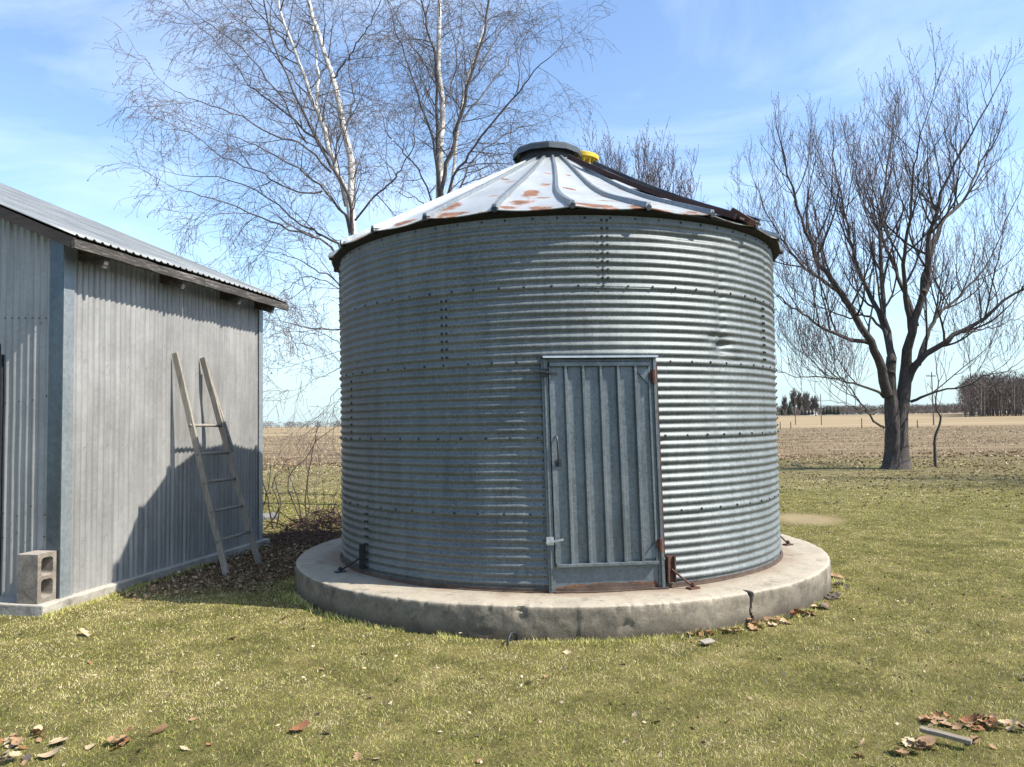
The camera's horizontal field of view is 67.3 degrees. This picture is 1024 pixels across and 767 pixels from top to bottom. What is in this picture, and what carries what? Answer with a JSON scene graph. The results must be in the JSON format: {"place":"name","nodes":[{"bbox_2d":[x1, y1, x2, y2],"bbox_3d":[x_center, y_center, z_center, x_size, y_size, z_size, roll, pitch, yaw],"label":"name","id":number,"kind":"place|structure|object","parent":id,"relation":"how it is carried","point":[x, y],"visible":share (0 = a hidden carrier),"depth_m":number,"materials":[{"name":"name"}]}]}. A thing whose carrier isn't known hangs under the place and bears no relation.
{"place":"outdoors","nodes":[
{"label":"outdoors","id":0,"kind":"place"},
{"bbox_2d":[263,512,277,519],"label":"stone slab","id":1,"kind":"structure","parent":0,"point":[266,516],"depth_m":12.47,"materials":[{"name":"grey stone"}]},
{"bbox_2d":[39,466,922,646],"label":"edge grass","id":2,"kind":"structure","parent":0,"point":[297,596],"depth_m":5.83,"materials":[{"name":"green plant"}]},
{"bbox_2d":[0,412,1023,766],"bbox_3d":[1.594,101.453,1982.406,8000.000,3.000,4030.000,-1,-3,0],"label":"ground","id":3,"kind":"structure","parent":0,"point":[790,516],"depth_m":4.69,"materials":[{"name":"green plant"}]},
{"bbox_2d":[9,751,21,756],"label":"fallen leaf","id":4,"kind":"object","parent":3,"relation":"on","point":[15,753],"visible":1,"depth_m":3.49,"materials":[{"name":"beige plant"}]},
{"bbox_2d":[11,737,23,744],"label":"fallen leaf","id":5,"kind":"object","parent":3,"relation":"on","point":[17,741],"visible":1,"depth_m":3.66,"materials":[{"name":"brown plant"}]},
{"bbox_2d":[22,753,33,759],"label":"fallen leaf","id":6,"kind":"object","parent":3,"relation":"on","point":[28,756],"visible":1,"depth_m":3.50,"materials":[{"name":"grey plant"}]},
{"bbox_2d":[30,728,41,732],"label":"fallen leaf","id":7,"kind":"object","parent":3,"relation":"on","point":[35,730],"visible":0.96,"depth_m":3.78,"materials":[{"name":"brown plant"}]},
{"bbox_2d":[33,724,42,729],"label":"fallen leaf","id":8,"kind":"object","parent":3,"relation":"on","point":[39,726],"visible":0.75,"depth_m":3.84,"materials":[{"name":"beige plant"}]},
{"bbox_2d":[37,745,61,756],"bbox_3d":[-2.107,1.684,3.531,0.135,0.025,0.072,-17,3,-9],"label":"fallen leaf","id":9,"kind":"object","parent":3,"relation":"on","point":[50,753],"visible":1,"depth_m":3.53,"materials":[{"name":"beige plant"}]},
{"bbox_2d":[47,737,68,744],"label":"fallen leaf","id":10,"kind":"object","parent":3,"relation":"on","point":[55,740],"visible":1,"depth_m":3.69,"materials":[{"name":"beige plant"}]},
{"bbox_2d":[79,628,90,636],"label":"fallen leaf","id":11,"kind":"object","parent":3,"relation":"on","point":[83,631],"visible":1,"depth_m":5.62,"materials":[{"name":"beige plant"}]},
{"bbox_2d":[85,742,97,749],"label":"fallen leaf","id":12,"kind":"object","parent":3,"relation":"on","point":[87,747],"visible":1,"depth_m":3.63,"materials":[{"name":"beige plant"}]},
{"bbox_2d":[106,736,115,741],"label":"fallen leaf","id":13,"kind":"object","parent":3,"relation":"on","point":[111,738],"visible":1,"depth_m":3.66,"materials":[{"name":"brown plant"}]},
{"bbox_2d":[112,734,126,742],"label":"fallen leaf","id":14,"kind":"object","parent":3,"relation":"on","point":[118,739],"visible":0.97,"depth_m":3.68,"materials":[{"name":"brown plant"}]},
{"bbox_2d":[0,183,288,616],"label":"metal shed","id":15,"kind":"structure","parent":3,"relation":"on","point":[101,492],"depth_m":7.19,"materials":[{"name":"grey metal"}]},
{"bbox_2d":[17,550,56,603],"bbox_3d":[-3.931,1.599,6.368,0.195,0.400,0.195,-1,-3,12],"label":"cement block","id":16,"kind":"object","parent":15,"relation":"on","point":[36,576],"depth_m":6.29,"materials":[{"name":"concrete"}]},
{"bbox_2d":[151,723,167,735],"bbox_3d":[-1.731,1.700,3.770,0.017,0.076,0.110,35,13,26],"label":"fallen leaf","id":17,"kind":"object","parent":3,"relation":"on","point":[160,728],"visible":1,"depth_m":3.77,"materials":[{"name":"brown plant"}]},
{"bbox_2d":[172,352,261,576],"bbox_3d":[-3.125,0.829,8.178,0.660,2.295,0.667,-1,-3,12],"label":"wooden ladder","id":18,"kind":"object","parent":3,"relation":"on","point":[221,425],"visible":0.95,"depth_m":8.06,"materials":[{"name":"grey wood"}]},
{"bbox_2d":[118,529,341,603],"bbox_3d":[-2.766,1.970,8.952,2.425,0.061,4.965,-1,-3,0],"label":"leaf mould","id":19,"kind":"object","parent":3,"relation":"on","point":[208,574],"visible":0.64,"depth_m":7.88,"materials":[{"name":"brown plant"}]},
{"bbox_2d":[87,0,452,500],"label":"birch tree","id":20,"kind":"object","parent":3,"relation":"on","point":[349,199],"visible":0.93,"depth_m":14.30,"materials":[{"name":"white plant"}]},
{"bbox_2d":[263,452,291,529],"bbox_3d":[-3.563,1.525,11.369,0.671,1.242,0.445,1,-3,-32],"label":"bare shrub","id":21,"kind":"object","parent":3,"relation":"on","point":[279,507],"visible":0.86,"depth_m":11.28,"materials":[{"name":"brown plant"}]},
{"bbox_2d":[288,720,310,729],"bbox_3d":[-1.037,1.683,3.787,0.121,0.021,0.085,-14,6,-25],"label":"fallen leaf","id":22,"kind":"object","parent":3,"relation":"on","point":[301,726],"visible":1,"depth_m":3.79,"materials":[{"name":"brown plant"}]},
{"bbox_2d":[263,420,341,427],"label":"tree line","id":23,"kind":"object","parent":3,"relation":"on","point":[277,426],"visible":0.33,"depth_m":841.75,"materials":[{"name":"plant"}]},
{"bbox_2d":[263,487,341,544],"bbox_3d":[-2.670,1.958,10.758,1.947,0.991,2.827,-1,-3,0],"label":"brush heap","id":24,"kind":"object","parent":3,"relation":"on","point":[322,523],"visible":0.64,"depth_m":10.27,"materials":[{"name":"brown plant"}]},
{"bbox_2d":[285,414,338,525],"bbox_3d":[-3.009,1.314,11.797,0.641,1.700,0.729,-3,-4,34],"label":"bare shrub","id":25,"kind":"object","parent":3,"relation":"on","point":[307,478],"visible":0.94,"depth_m":11.69,"materials":[{"name":"brown plant"}]},
{"bbox_2d":[308,470,341,527],"bbox_3d":[-2.599,1.670,11.016,0.617,0.895,0.618,0,-3,-24],"label":"bare shrub","id":26,"kind":"object","parent":3,"relation":"on","point":[323,494],"visible":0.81,"depth_m":11.07,"materials":[{"name":"brown plant"}]},
{"bbox_2d":[353,752,361,760],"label":"fallen leaf","id":27,"kind":"object","parent":3,"relation":"on","point":[357,755],"visible":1,"depth_m":3.47,"materials":[{"name":"brown plant"}]},
{"bbox_2d":[302,0,616,212],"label":"birch tree","id":28,"kind":"object","parent":3,"relation":"on","point":[438,151],"visible":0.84,"depth_m":16.29,"materials":[{"name":"white plant"}]},
{"bbox_2d":[0,510,1023,766],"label":"lawn debris","id":29,"kind":"object","parent":3,"relation":"on","point":[564,666],"visible":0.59,"depth_m":4.51,"materials":[{"name":"brown plant"}]},
{"bbox_2d":[506,631,518,645],"bbox_3d":[0.003,1.750,5.250,0.018,0.115,0.165,-2,-3,28],"label":"pipe hoop","id":30,"kind":"object","parent":3,"relation":"on","point":[509,636],"visible":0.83,"depth_m":5.23,"materials":[{"name":"metal"}]},
{"bbox_2d":[295,519,831,640],"bbox_3d":[0.469,1.827,7.853,5.167,0.339,5.161,-1,-3,0],"label":"concrete pad","id":31,"kind":"object","parent":3,"relation":"on","point":[798,576],"visible":0.37,"depth_m":5.59,"materials":[{"name":"grey concrete"}]},
{"bbox_2d":[328,141,792,592],"bbox_3d":[0.474,-0.401,7.968,4.618,4.128,4.540,-1,-3,0],"label":"grain bin","id":32,"kind":"object","parent":31,"relation":"on","point":[537,338],"visible":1,"depth_m":5.97,"materials":[{"name":"metal"}]},
{"bbox_2d":[578,151,598,163],"bbox_3d":[0.756,-2.345,8.190,0.320,0.182,0.320,6,1,0],"label":"plastic lid","id":33,"kind":"object","parent":32,"relation":"on","point":[588,157],"visible":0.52,"depth_m":8.08,"materials":[{"name":"yellow plastic"}]},
{"bbox_2d":[540,361,662,567],"bbox_3d":[0.670,0.597,5.771,0.912,1.522,0.068,-1,-3,-6],"label":"door","id":34,"kind":"structure","parent":32,"relation":"in","point":[601,428],"depth_m":5.78,"materials":[{"name":"metal"}]},
{"bbox_2d":[569,107,665,186],"bbox_3d":[4.629,-4.167,32.362,4.114,14.513,4.700,-2,-3,24],"label":"maple tree","id":35,"kind":"object","parent":3,"relation":"on","point":[644,155],"visible":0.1,"depth_m":32.18,"materials":[{"name":"brown plant"}]},
{"bbox_2d":[263,450,1023,520],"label":"leaf litter","id":36,"kind":"object","parent":3,"relation":"on","point":[918,456],"visible":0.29,"depth_m":22.49,"materials":[{"name":"brown plant"}]},
{"bbox_2d":[263,425,1023,464],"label":"field stubble","id":37,"kind":"object","parent":3,"relation":"on","point":[864,445],"visible":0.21,"depth_m":51.82,"materials":[{"name":"beige plant"}]},
{"bbox_2d":[633,116,708,202],"bbox_3d":[6.904,-4.289,34.292,4.180,14.891,3.969,0,-3,-23],"label":"maple tree","id":38,"kind":"object","parent":3,"relation":"on","point":[673,166],"visible":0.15,"depth_m":33.84,"materials":[{"name":"brown plant"}]},
{"bbox_2d":[699,638,714,644],"bbox_3d":[1.300,1.716,5.124,0.090,0.012,0.060,-3,4,-23],"label":"stone chip","id":39,"kind":"object","parent":3,"relation":"on","point":[706,641],"visible":1,"depth_m":5.11,"materials":[{"name":"stone"}]},
{"bbox_2d":[748,623,756,630],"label":"fallen leaf","id":40,"kind":"object","parent":3,"relation":"on","point":[752,626],"visible":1,"depth_m":5.50,"materials":[{"name":"brown plant"}]},
{"bbox_2d":[781,394,788,415],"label":"bare tree","id":41,"kind":"object","parent":3,"relation":"on","point":[784,406],"visible":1,"depth_m":401.45,"materials":[{"name":"plant"}]},
{"bbox_2d":[783,612,793,617],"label":"fallen leaf","id":42,"kind":"object","parent":3,"relation":"on","point":[788,614],"visible":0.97,"depth_m":5.77,"materials":[{"name":"plant"}]},
{"bbox_2d":[786,402,793,414],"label":"spruce tree","id":43,"kind":"object","parent":3,"relation":"on","point":[789,412],"visible":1,"depth_m":389.30,"materials":[{"name":"green plant"}]},
{"bbox_2d":[790,388,797,424],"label":"utility pole","id":44,"kind":"object","parent":3,"relation":"on","point":[794,391],"visible":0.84,"depth_m":169.86,"materials":[{"name":"brown wood"}]},
{"bbox_2d":[789,389,798,415],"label":"bare tree","id":45,"kind":"object","parent":3,"relation":"on","point":[792,403],"visible":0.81,"depth_m":404.47,"materials":[{"name":"plant"}]},
{"bbox_2d":[796,393,802,414],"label":"bare tree","id":46,"kind":"object","parent":3,"relation":"on","point":[799,404],"visible":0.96,"depth_m":407.11,"materials":[{"name":"brown plant"}]},
{"bbox_2d":[800,391,808,412],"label":"bare tree","id":47,"kind":"object","parent":3,"relation":"on","point":[804,405],"visible":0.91,"depth_m":410.24,"materials":[{"name":"plant"}]},
{"bbox_2d":[805,390,810,409],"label":"bare tree","id":48,"kind":"object","parent":3,"relation":"on","point":[808,399],"visible":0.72,"depth_m":413.46,"materials":[{"name":"plant"}]},
{"bbox_2d":[812,395,818,415],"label":"bare tree","id":49,"kind":"object","parent":3,"relation":"on","point":[815,405],"visible":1,"depth_m":329.49,"materials":[{"name":"plant"}]},
{"bbox_2d":[831,592,839,596],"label":"fallen leaf","id":50,"kind":"object","parent":3,"relation":"on","point":[835,594],"visible":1,"depth_m":6.40,"materials":[{"name":"plant"}]},
{"bbox_2d":[723,23,1023,469],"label":"maple tree","id":51,"kind":"object","parent":3,"relation":"on","point":[897,401],"visible":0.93,"depth_m":21.92,"materials":[{"name":"brown plant"}]},
{"bbox_2d":[776,402,994,415],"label":"tree line","id":52,"kind":"object","parent":3,"relation":"on","point":[921,409],"visible":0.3,"depth_m":656.85,"materials":[{"name":"plant"}]},
{"bbox_2d":[895,748,909,753],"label":"fallen leaf","id":53,"kind":"object","parent":3,"relation":"on","point":[902,751],"visible":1,"depth_m":3.42,"materials":[{"name":"brown plant"}]},
{"bbox_2d":[901,737,913,746],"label":"fallen leaf","id":54,"kind":"object","parent":3,"relation":"on","point":[908,743],"visible":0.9,"depth_m":3.52,"materials":[{"name":"beige plant"}]},
{"bbox_2d":[906,745,924,750],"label":"fallen leaf","id":55,"kind":"object","parent":3,"relation":"on","point":[917,748],"visible":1,"depth_m":3.42,"materials":[{"name":"brown plant"}]},
{"bbox_2d":[914,739,929,747],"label":"fallen leaf","id":56,"kind":"object","parent":3,"relation":"on","point":[927,741],"visible":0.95,"depth_m":3.48,"materials":[{"name":"brown plant"}]},
{"bbox_2d":[916,736,935,744],"bbox_3d":[1.887,1.620,3.492,0.117,0.015,0.069,-12,8,-11],"label":"fallen leaf","id":57,"kind":"object","parent":56,"relation":"on","point":[932,739],"visible":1,"depth_m":3.50,"materials":[{"name":"brown plant"}]},
{"bbox_2d":[918,739,937,750],"bbox_3d":[1.881,1.639,3.470,0.101,0.019,0.059,24,-21,26],"label":"fallen leaf","id":58,"kind":"object","parent":3,"relation":"on","point":[924,744],"visible":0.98,"depth_m":3.47,"materials":[{"name":"brown plant"}]},
{"bbox_2d":[926,372,935,424],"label":"utility pole","id":59,"kind":"object","parent":3,"relation":"on","point":[931,376],"visible":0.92,"depth_m":129.92,"materials":[{"name":"brown wood"}]},
{"bbox_2d":[928,717,937,723],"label":"fallen leaf","id":60,"kind":"object","parent":3,"relation":"on","point":[934,721],"visible":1,"depth_m":3.75,"materials":[{"name":"brown plant"}]},
{"bbox_2d":[924,340,946,466],"bbox_3d":[12.570,0.559,22.750,0.618,3.875,0.470,-2,-3,27],"label":"sapling","id":61,"kind":"object","parent":3,"relation":"on","point":[934,442],"visible":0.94,"depth_m":22.75,"materials":[{"name":"brown plant"}]},
{"bbox_2d":[932,716,944,719],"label":"fallen leaf","id":62,"kind":"object","parent":3,"relation":"on","point":[938,717],"visible":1,"depth_m":3.78,"materials":[{"name":"brown plant"}]},
{"bbox_2d":[919,725,971,744],"bbox_3d":[1.979,1.606,3.515,0.209,0.021,0.041,0,-1,39],"label":"board","id":63,"kind":"object","parent":3,"relation":"on","point":[946,735],"visible":1,"depth_m":3.50,"materials":[{"name":"grey wood"}]},
{"bbox_2d":[952,722,961,728],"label":"fallen leaf","id":64,"kind":"object","parent":3,"relation":"on","point":[958,725],"visible":1,"depth_m":3.69,"materials":[{"name":"brown plant"}]},
{"bbox_2d":[968,735,979,743],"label":"fallen leaf","id":65,"kind":"object","parent":3,"relation":"on","point":[977,740],"visible":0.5,"depth_m":3.54,"materials":[{"name":"brown plant"}]},
{"bbox_2d":[973,713,984,719],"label":"fallen leaf","id":66,"kind":"object","parent":3,"relation":"on","point":[981,715],"visible":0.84,"depth_m":3.76,"materials":[{"name":"plant"}]},
{"bbox_2d":[977,718,987,726],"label":"fallen leaf","id":67,"kind":"object","parent":3,"relation":"on","point":[985,724],"visible":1,"depth_m":3.72,"materials":[{"name":"brown plant"}]},
{"bbox_2d":[955,368,1023,416],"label":"bare woods","id":68,"kind":"object","parent":3,"relation":"on","point":[987,395],"visible":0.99,"depth_m":251.62,"materials":[{"name":"plant"}]},
{"bbox_2d":[998,719,1008,723],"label":"fallen leaf","id":69,"kind":"object","parent":3,"relation":"on","point":[1003,721],"visible":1,"depth_m":3.73,"materials":[{"name":"beige plant"}]},
{"bbox_2d":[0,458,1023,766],"bbox_3d":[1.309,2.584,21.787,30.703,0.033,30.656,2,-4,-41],"label":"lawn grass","id":70,"kind":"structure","parent":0,"point":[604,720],"depth_m":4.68,"materials":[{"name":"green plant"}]},
{"bbox_2d":[0,0,1023,426],"label":"sky","id":71,"kind":"structure","parent":0,"point":[713,67],"materials":[{"name":"blue"}]},
{"label":"fallen leaf","id":72,"kind":"object","parent":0,"visible":0},
{"bbox_2d":[960,715,974,721],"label":"fallen leaf","id":73,"kind":"object","parent":72,"relation":"on","point":[967,718],"visible":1,"depth_m":3.72,"materials":[{"name":"brown plant"}]}
]}

